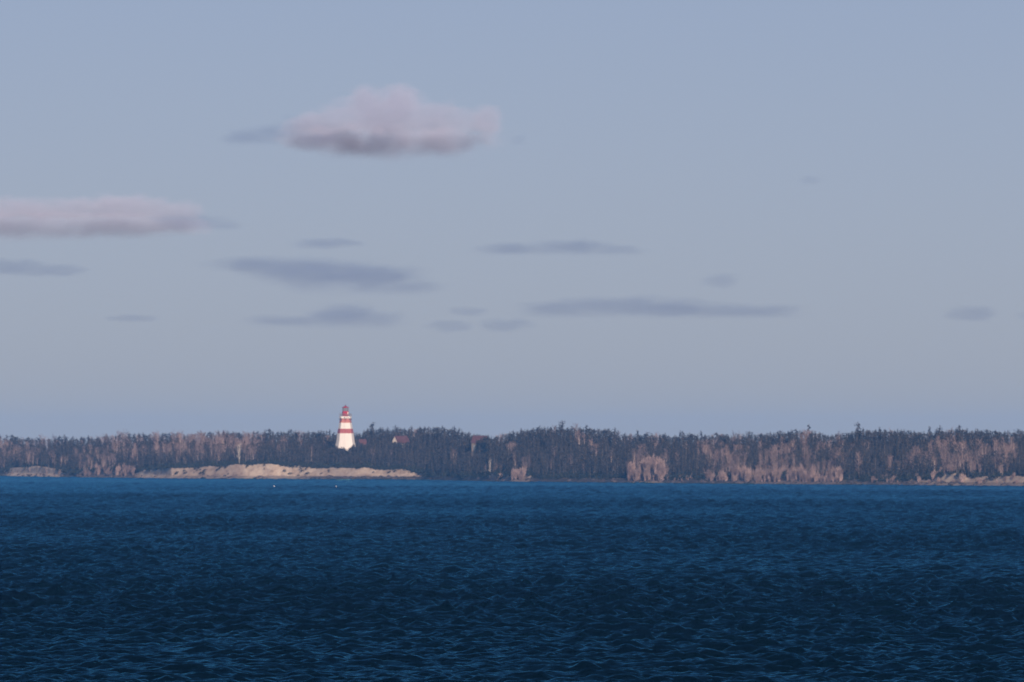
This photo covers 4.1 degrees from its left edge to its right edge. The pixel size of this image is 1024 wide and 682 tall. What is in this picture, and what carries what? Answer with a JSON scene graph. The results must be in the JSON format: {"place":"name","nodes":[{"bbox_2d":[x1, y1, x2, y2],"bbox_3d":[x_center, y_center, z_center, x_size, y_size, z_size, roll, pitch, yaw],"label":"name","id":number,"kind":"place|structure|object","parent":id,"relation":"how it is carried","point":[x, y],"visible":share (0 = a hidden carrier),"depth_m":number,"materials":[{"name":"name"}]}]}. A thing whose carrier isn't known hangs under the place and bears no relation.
{"place":"outdoors","nodes":[
{"label":"outdoors","id":0,"kind":"place"},
{"bbox_2d":[0,476,1023,681],"bbox_3d":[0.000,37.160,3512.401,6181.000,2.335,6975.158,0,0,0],"label":"sea","id":1,"kind":"structure","parent":0,"point":[113,579],"depth_m":1201.35,"materials":[{"name":"liquid"}]},
{"bbox_2d":[0,449,1023,485],"bbox_3d":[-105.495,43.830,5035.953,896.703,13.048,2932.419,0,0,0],"label":"land","id":2,"kind":"structure","parent":0,"point":[274,471],"depth_m":4769.06,"materials":[{"name":"grey stone"}]},
{"bbox_2d":[12,443,21,456],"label":"bare tree","id":3,"kind":"object","parent":2,"relation":"on","point":[16,449],"visible":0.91,"depth_m":5279.79,"materials":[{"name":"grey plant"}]},
{"bbox_2d":[13,436,22,451],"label":"spruce tree","id":4,"kind":"object","parent":2,"relation":"on","point":[16,438],"visible":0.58,"depth_m":5343.92,"materials":[{"name":"green plant"}]},
{"bbox_2d":[107,453,113,465],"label":"bare tree","id":5,"kind":"object","parent":2,"relation":"on","point":[111,459],"visible":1,"depth_m":5021.78,"materials":[{"name":"grey plant"}]},
{"bbox_2d":[116,464,120,474],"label":"bare bush","id":6,"kind":"object","parent":2,"relation":"on","point":[117,469],"visible":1,"depth_m":4984.57,"materials":[{"name":"brown plant"}]},
{"bbox_2d":[198,454,205,463],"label":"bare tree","id":7,"kind":"object","parent":2,"relation":"on","point":[203,458],"visible":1,"depth_m":4859.39,"materials":[{"name":"grey plant"}]},
{"bbox_2d":[214,445,221,461],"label":"bare tree","id":8,"kind":"object","parent":2,"relation":"on","point":[219,453],"visible":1,"depth_m":4870.25,"materials":[{"name":"grey plant"}]},
{"bbox_2d":[250,445,257,460],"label":"bare tree","id":9,"kind":"object","parent":2,"relation":"on","point":[254,453],"visible":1,"depth_m":4847.82,"materials":[{"name":"grey plant"}]},
{"bbox_2d":[336,404,355,449],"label":"lighthouse","id":10,"kind":"object","parent":2,"relation":"on","point":[345,436],"visible":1,"depth_m":4815.26,"materials":[{"name":"white paint"}]},
{"bbox_2d":[358,439,366,445],"bbox_3d":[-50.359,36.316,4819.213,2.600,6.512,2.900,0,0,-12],"label":"shed","id":11,"kind":"structure","parent":2,"relation":"on","point":[363,441],"depth_m":4818.74,"materials":[{"name":"red wood"}]},
{"bbox_2d":[365,426,378,447],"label":"spruce tree","id":12,"kind":"object","parent":2,"relation":"on","point":[371,429],"visible":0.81,"depth_m":4861.56,"materials":[{"name":"green plant"}]},
{"bbox_2d":[391,436,408,444],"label":"house","id":13,"kind":"structure","parent":2,"relation":"on","point":[402,439],"depth_m":4817.38,"materials":[{"name":"red wood"}]},
{"bbox_2d":[434,427,443,441],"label":"spruce tree","id":14,"kind":"object","parent":2,"relation":"on","point":[439,433],"visible":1,"depth_m":4780.34,"materials":[{"name":"green plant"}]},
{"bbox_2d":[471,436,486,458],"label":"house","id":15,"kind":"structure","parent":2,"relation":"on","point":[473,441],"depth_m":4652.61,"materials":[{"name":"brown wood"}]},
{"bbox_2d":[0,425,1023,475],"bbox_3d":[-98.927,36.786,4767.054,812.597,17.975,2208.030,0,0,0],"label":"forest","id":16,"kind":"object","parent":2,"relation":"on","point":[486,451],"visible":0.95,"depth_m":4507.86,"materials":[{"name":"green plant"}]},
{"bbox_2d":[0,446,1023,481],"bbox_3d":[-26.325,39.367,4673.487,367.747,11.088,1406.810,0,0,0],"label":"undergrowth","id":17,"kind":"object","parent":2,"relation":"on","point":[466,473],"visible":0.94,"depth_m":4597.44,"materials":[{"name":"brown plant"}]},
{"bbox_2d":[0,473,1023,485],"bbox_3d":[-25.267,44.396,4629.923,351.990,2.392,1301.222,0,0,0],"label":"shore rocks","id":18,"kind":"object","parent":2,"relation":"on","point":[703,480],"visible":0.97,"depth_m":4315.71,"materials":[{"name":"stone"}]},
{"bbox_2d":[514,432,519,449],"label":"spruce tree","id":19,"kind":"object","parent":2,"relation":"on","point":[517,438],"visible":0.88,"depth_m":4577.94,"materials":[{"name":"green plant"}]},
{"bbox_2d":[516,430,529,442],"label":"spruce tree","id":20,"kind":"object","parent":2,"relation":"on","point":[523,434],"visible":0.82,"depth_m":4569.64,"materials":[{"name":"green plant"}]},
{"bbox_2d":[529,428,541,447],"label":"spruce tree","id":21,"kind":"object","parent":2,"relation":"on","point":[536,435],"visible":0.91,"depth_m":4560.56,"materials":[{"name":"green plant"}]},
{"bbox_2d":[556,421,566,443],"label":"spruce tree","id":22,"kind":"object","parent":2,"relation":"on","point":[560,433],"visible":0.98,"depth_m":4537.45,"materials":[{"name":"green plant"}]},
{"bbox_2d":[566,426,576,446],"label":"spruce tree","id":23,"kind":"object","parent":2,"relation":"on","point":[571,431],"visible":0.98,"depth_m":4520.14,"materials":[{"name":"green plant"}]},
{"bbox_2d":[572,423,580,449],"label":"spruce tree","id":24,"kind":"object","parent":2,"relation":"on","point":[575,433],"visible":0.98,"depth_m":4522.45,"materials":[{"name":"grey plant"}]},
{"bbox_2d":[628,461,635,469],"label":"bare bush","id":25,"kind":"object","parent":2,"relation":"on","point":[633,463],"visible":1,"depth_m":4358.40,"materials":[{"name":"brown plant"}]},
{"bbox_2d":[631,449,636,464],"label":"bare tree","id":26,"kind":"object","parent":2,"relation":"on","point":[634,452],"visible":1,"depth_m":4369.21,"materials":[{"name":"grey plant"}]},
{"bbox_2d":[635,466,642,479],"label":"bare bush","id":27,"kind":"object","parent":2,"relation":"on","point":[639,473],"visible":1,"depth_m":4346.80,"materials":[{"name":"brown plant"}]},
{"bbox_2d":[643,466,651,479],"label":"bare bush","id":28,"kind":"object","parent":2,"relation":"on","point":[646,474],"visible":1,"depth_m":4338.41,"materials":[{"name":"brown plant"}]},
{"bbox_2d":[645,454,654,469],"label":"bare bush","id":29,"kind":"object","parent":2,"relation":"on","point":[650,459],"visible":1,"depth_m":4340.59,"materials":[{"name":"brown plant"}]},
{"bbox_2d":[645,459,654,471],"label":"bare bush","id":30,"kind":"object","parent":2,"relation":"on","point":[649,465],"visible":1,"depth_m":4339.33,"materials":[{"name":"brown plant"}]},
{"bbox_2d":[647,433,657,446],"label":"spruce tree","id":31,"kind":"object","parent":2,"relation":"on","point":[651,438],"visible":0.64,"depth_m":4438.08,"materials":[{"name":"green plant"}]},
{"bbox_2d":[656,466,668,479],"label":"bare bush","id":32,"kind":"object","parent":2,"relation":"on","point":[659,472],"visible":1,"depth_m":4324.67,"materials":[{"name":"plant"}]},
{"bbox_2d":[658,462,666,470],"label":"bare bush","id":33,"kind":"object","parent":2,"relation":"on","point":[662,465],"visible":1,"depth_m":4327.27,"materials":[{"name":"brown plant"}]},
{"bbox_2d":[658,434,668,447],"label":"spruce tree","id":34,"kind":"object","parent":2,"relation":"on","point":[663,438],"visible":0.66,"depth_m":4428.63,"materials":[{"name":"green plant"}]},
{"bbox_2d":[666,463,674,475],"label":"spruce tree","id":35,"kind":"object","parent":2,"relation":"on","point":[670,467],"visible":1,"depth_m":4325.83,"materials":[{"name":"green plant"}]},
{"bbox_2d":[684,433,692,449],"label":"spruce tree","id":36,"kind":"object","parent":2,"relation":"on","point":[690,436],"visible":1,"depth_m":4401.13,"materials":[{"name":"green plant"}]},
{"bbox_2d":[706,469,711,477],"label":"bare bush","id":37,"kind":"object","parent":2,"relation":"on","point":[708,474],"visible":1,"depth_m":4281.37,"materials":[{"name":"brown plant"}]},
{"bbox_2d":[708,448,717,465],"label":"bare tree","id":38,"kind":"object","parent":2,"relation":"on","point":[713,455],"visible":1,"depth_m":4326.37,"materials":[{"name":"grey plant"}]},
{"bbox_2d":[718,469,723,480],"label":"bare bush","id":39,"kind":"object","parent":2,"relation":"on","point":[719,475],"visible":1,"depth_m":4267.31,"materials":[{"name":"plant"}]},
{"bbox_2d":[714,434,730,451],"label":"spruce tree","id":40,"kind":"object","parent":2,"relation":"on","point":[723,438],"visible":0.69,"depth_m":4371.78,"materials":[{"name":"green plant"}]},
{"bbox_2d":[730,430,736,452],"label":"spruce tree","id":41,"kind":"object","parent":2,"relation":"on","point":[734,437],"visible":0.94,"depth_m":4360.30,"materials":[{"name":"green plant"}]},
{"bbox_2d":[730,464,739,476],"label":"bare bush","id":42,"kind":"object","parent":2,"relation":"on","point":[733,470],"visible":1,"depth_m":4259.43,"materials":[{"name":"plant"}]},
{"bbox_2d":[741,450,747,466],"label":"bare tree","id":43,"kind":"object","parent":2,"relation":"on","point":[745,459],"visible":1,"depth_m":4269.46,"materials":[{"name":"grey plant"}]},
{"bbox_2d":[745,470,751,479],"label":"bare bush","id":44,"kind":"object","parent":2,"relation":"on","point":[748,476],"visible":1,"depth_m":4242.11,"materials":[{"name":"plant"}]},
{"bbox_2d":[746,464,753,474],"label":"bare bush","id":45,"kind":"object","parent":2,"relation":"on","point":[750,469],"visible":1,"depth_m":4244.30,"materials":[{"name":"plant"}]},
{"bbox_2d":[748,434,759,448],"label":"spruce tree","id":46,"kind":"object","parent":2,"relation":"on","point":[754,438],"visible":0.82,"depth_m":4339.03,"materials":[{"name":"green plant"}]},
{"bbox_2d":[753,468,762,481],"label":"bare bush","id":47,"kind":"object","parent":2,"relation":"on","point":[756,473],"visible":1,"depth_m":4234.31,"materials":[{"name":"plant"}]},
{"bbox_2d":[757,454,762,470],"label":"bare tree","id":48,"kind":"object","parent":2,"relation":"on","point":[760,462],"visible":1,"depth_m":4253.47,"materials":[{"name":"grey plant"}]},
{"bbox_2d":[758,469,765,476],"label":"bare bush","id":49,"kind":"object","parent":2,"relation":"on","point":[761,474],"visible":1,"depth_m":4233.11,"materials":[{"name":"brown plant"}]},
{"bbox_2d":[767,432,772,450],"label":"spruce tree","id":50,"kind":"object","parent":2,"relation":"on","point":[770,438],"visible":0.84,"depth_m":4322.19,"materials":[{"name":"green plant"}]},
{"bbox_2d":[770,451,778,468],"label":"bare tree","id":51,"kind":"object","parent":2,"relation":"on","point":[773,459],"visible":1,"depth_m":4240.45,"materials":[{"name":"grey plant"}]},
{"bbox_2d":[774,430,786,447],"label":"spruce tree","id":52,"kind":"object","parent":2,"relation":"on","point":[778,434],"visible":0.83,"depth_m":4317.04,"materials":[{"name":"green plant"}]},
{"bbox_2d":[785,429,793,444],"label":"spruce tree","id":53,"kind":"object","parent":2,"relation":"on","point":[791,432],"visible":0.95,"depth_m":4307.11,"materials":[{"name":"green plant"}]},
{"bbox_2d":[788,466,794,478],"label":"bare bush","id":54,"kind":"object","parent":2,"relation":"on","point":[791,472],"visible":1,"depth_m":4204.18,"materials":[{"name":"plant"}]},
{"bbox_2d":[792,452,796,468],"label":"bare tree","id":55,"kind":"object","parent":2,"relation":"on","point":[793,462],"visible":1,"depth_m":4221.23,"materials":[{"name":"grey plant"}]},
{"bbox_2d":[799,467,805,477],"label":"bare bush","id":56,"kind":"object","parent":2,"relation":"on","point":[801,473],"visible":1,"depth_m":4194.63,"materials":[{"name":"brown plant"}]},
{"bbox_2d":[801,447,808,464],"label":"bare tree","id":57,"kind":"object","parent":2,"relation":"on","point":[804,456],"visible":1,"depth_m":4230.65,"materials":[{"name":"grey plant"}]},
{"bbox_2d":[799,428,811,448],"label":"bare tree","id":58,"kind":"object","parent":2,"relation":"on","point":[803,440],"visible":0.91,"depth_m":4288.93,"materials":[{"name":"grey plant"}]},
{"bbox_2d":[810,464,816,477],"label":"bare bush","id":59,"kind":"object","parent":2,"relation":"on","point":[812,471],"visible":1,"depth_m":4186.88,"materials":[{"name":"plant"}]},
{"bbox_2d":[813,472,819,480],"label":"bare bush","id":60,"kind":"object","parent":2,"relation":"on","point":[816,475],"visible":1,"depth_m":4179.52,"materials":[{"name":"brown plant"}]},
{"bbox_2d":[830,452,838,467],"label":"bare tree","id":61,"kind":"object","parent":2,"relation":"on","point":[835,457],"visible":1,"depth_m":4186.10,"materials":[{"name":"grey plant"}]},
{"bbox_2d":[835,466,841,477],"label":"bare bush","id":62,"kind":"object","parent":2,"relation":"on","point":[836,474],"visible":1,"depth_m":4163.46,"materials":[{"name":"plant"}]},
{"bbox_2d":[854,423,860,443],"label":"spruce tree","id":63,"kind":"object","parent":2,"relation":"on","point":[858,426],"visible":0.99,"depth_m":4249.35,"materials":[{"name":"green plant"}]},
{"bbox_2d":[854,452,861,472],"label":"bare tree","id":64,"kind":"object","parent":2,"relation":"on","point":[858,454],"visible":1,"depth_m":4164.89,"materials":[{"name":"grey plant"}]},
{"bbox_2d":[874,427,882,449],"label":"spruce tree","id":65,"kind":"object","parent":2,"relation":"on","point":[878,433],"visible":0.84,"depth_m":4227.12,"materials":[{"name":"green plant"}]},
{"bbox_2d":[882,429,887,446],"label":"spruce tree","id":66,"kind":"object","parent":2,"relation":"on","point":[884,437],"visible":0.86,"depth_m":4218.39,"materials":[{"name":"green plant"}]},
{"bbox_2d":[884,430,894,446],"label":"spruce tree","id":67,"kind":"object","parent":2,"relation":"on","point":[889,438],"visible":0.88,"depth_m":4213.69,"materials":[{"name":"green plant"}]},
{"bbox_2d":[901,430,913,450],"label":"spruce tree","id":68,"kind":"object","parent":2,"relation":"on","point":[905,434],"visible":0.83,"depth_m":4197.90,"materials":[{"name":"green plant"}]},
{"bbox_2d":[909,445,916,461],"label":"bare tree","id":69,"kind":"object","parent":2,"relation":"on","point":[915,446],"visible":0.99,"depth_m":4142.65,"materials":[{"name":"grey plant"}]},
{"bbox_2d":[910,432,925,449],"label":"spruce tree","id":70,"kind":"object","parent":2,"relation":"on","point":[918,438],"visible":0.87,"depth_m":4189.22,"materials":[{"name":"green plant"}]},
{"bbox_2d":[919,464,926,476],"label":"spruce tree","id":71,"kind":"object","parent":2,"relation":"on","point":[923,471],"visible":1,"depth_m":4092.63,"materials":[{"name":"green plant"}]},
{"bbox_2d":[929,452,936,470],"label":"bare tree","id":72,"kind":"object","parent":2,"relation":"on","point":[934,460],"visible":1,"depth_m":4096.47,"materials":[{"name":"grey plant"}]},
{"bbox_2d":[932,427,947,445],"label":"spruce tree","id":73,"kind":"object","parent":2,"relation":"on","point":[938,433],"visible":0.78,"depth_m":4172.67,"materials":[{"name":"green plant"}]},
{"bbox_2d":[938,442,946,462],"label":"bare tree","id":74,"kind":"object","parent":2,"relation":"on","point":[942,447],"visible":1,"depth_m":4120.55,"materials":[{"name":"grey plant"}]},
{"bbox_2d":[943,445,949,458],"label":"bare tree","id":75,"kind":"object","parent":2,"relation":"on","point":[946,453],"visible":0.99,"depth_m":4113.81,"materials":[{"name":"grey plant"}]},
{"bbox_2d":[949,464,955,471],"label":"bare bush","id":76,"kind":"object","parent":2,"relation":"on","point":[953,468],"visible":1,"depth_m":4064.98,"materials":[{"name":"plant"}]},
{"bbox_2d":[952,426,964,449],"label":"spruce tree","id":77,"kind":"object","parent":2,"relation":"on","point":[959,431],"visible":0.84,"depth_m":4152.09,"materials":[{"name":"green plant"}]},
{"bbox_2d":[959,451,965,469],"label":"bare tree","id":78,"kind":"object","parent":2,"relation":"on","point":[963,459],"visible":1,"depth_m":4076.69,"materials":[{"name":"grey plant"}]},
{"bbox_2d":[962,461,967,474],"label":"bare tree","id":79,"kind":"object","parent":2,"relation":"on","point":[965,470],"visible":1,"depth_m":4061.29,"materials":[{"name":"grey plant"}]},
{"bbox_2d":[966,447,973,465],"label":"bare tree","id":80,"kind":"object","parent":2,"relation":"on","point":[967,457],"visible":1,"depth_m":4084.02,"materials":[{"name":"grey plant"}]},
{"bbox_2d":[973,430,979,448],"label":"spruce tree","id":81,"kind":"object","parent":2,"relation":"on","point":[975,433],"visible":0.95,"depth_m":4137.37,"materials":[{"name":"green plant"}]},
{"bbox_2d":[991,430,999,439],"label":"spruce tree","id":82,"kind":"object","parent":2,"relation":"on","point":[995,431],"visible":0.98,"depth_m":4122.85,"materials":[{"name":"green plant"}]},
{"bbox_2d":[994,453,1000,471],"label":"bare tree","id":83,"kind":"object","parent":2,"relation":"on","point":[998,461],"visible":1,"depth_m":4045.26,"materials":[{"name":"grey plant"}]},
{"bbox_2d":[1004,443,1014,463],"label":"bare tree","id":84,"kind":"object","parent":2,"relation":"on","point":[1008,451],"visible":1,"depth_m":4057.64,"materials":[{"name":"grey plant"}]},
{"bbox_2d":[0,0,1023,451],"label":"sky","id":85,"kind":"structure","parent":0,"point":[492,218],"materials":[{"name":"blue"}]}
]}

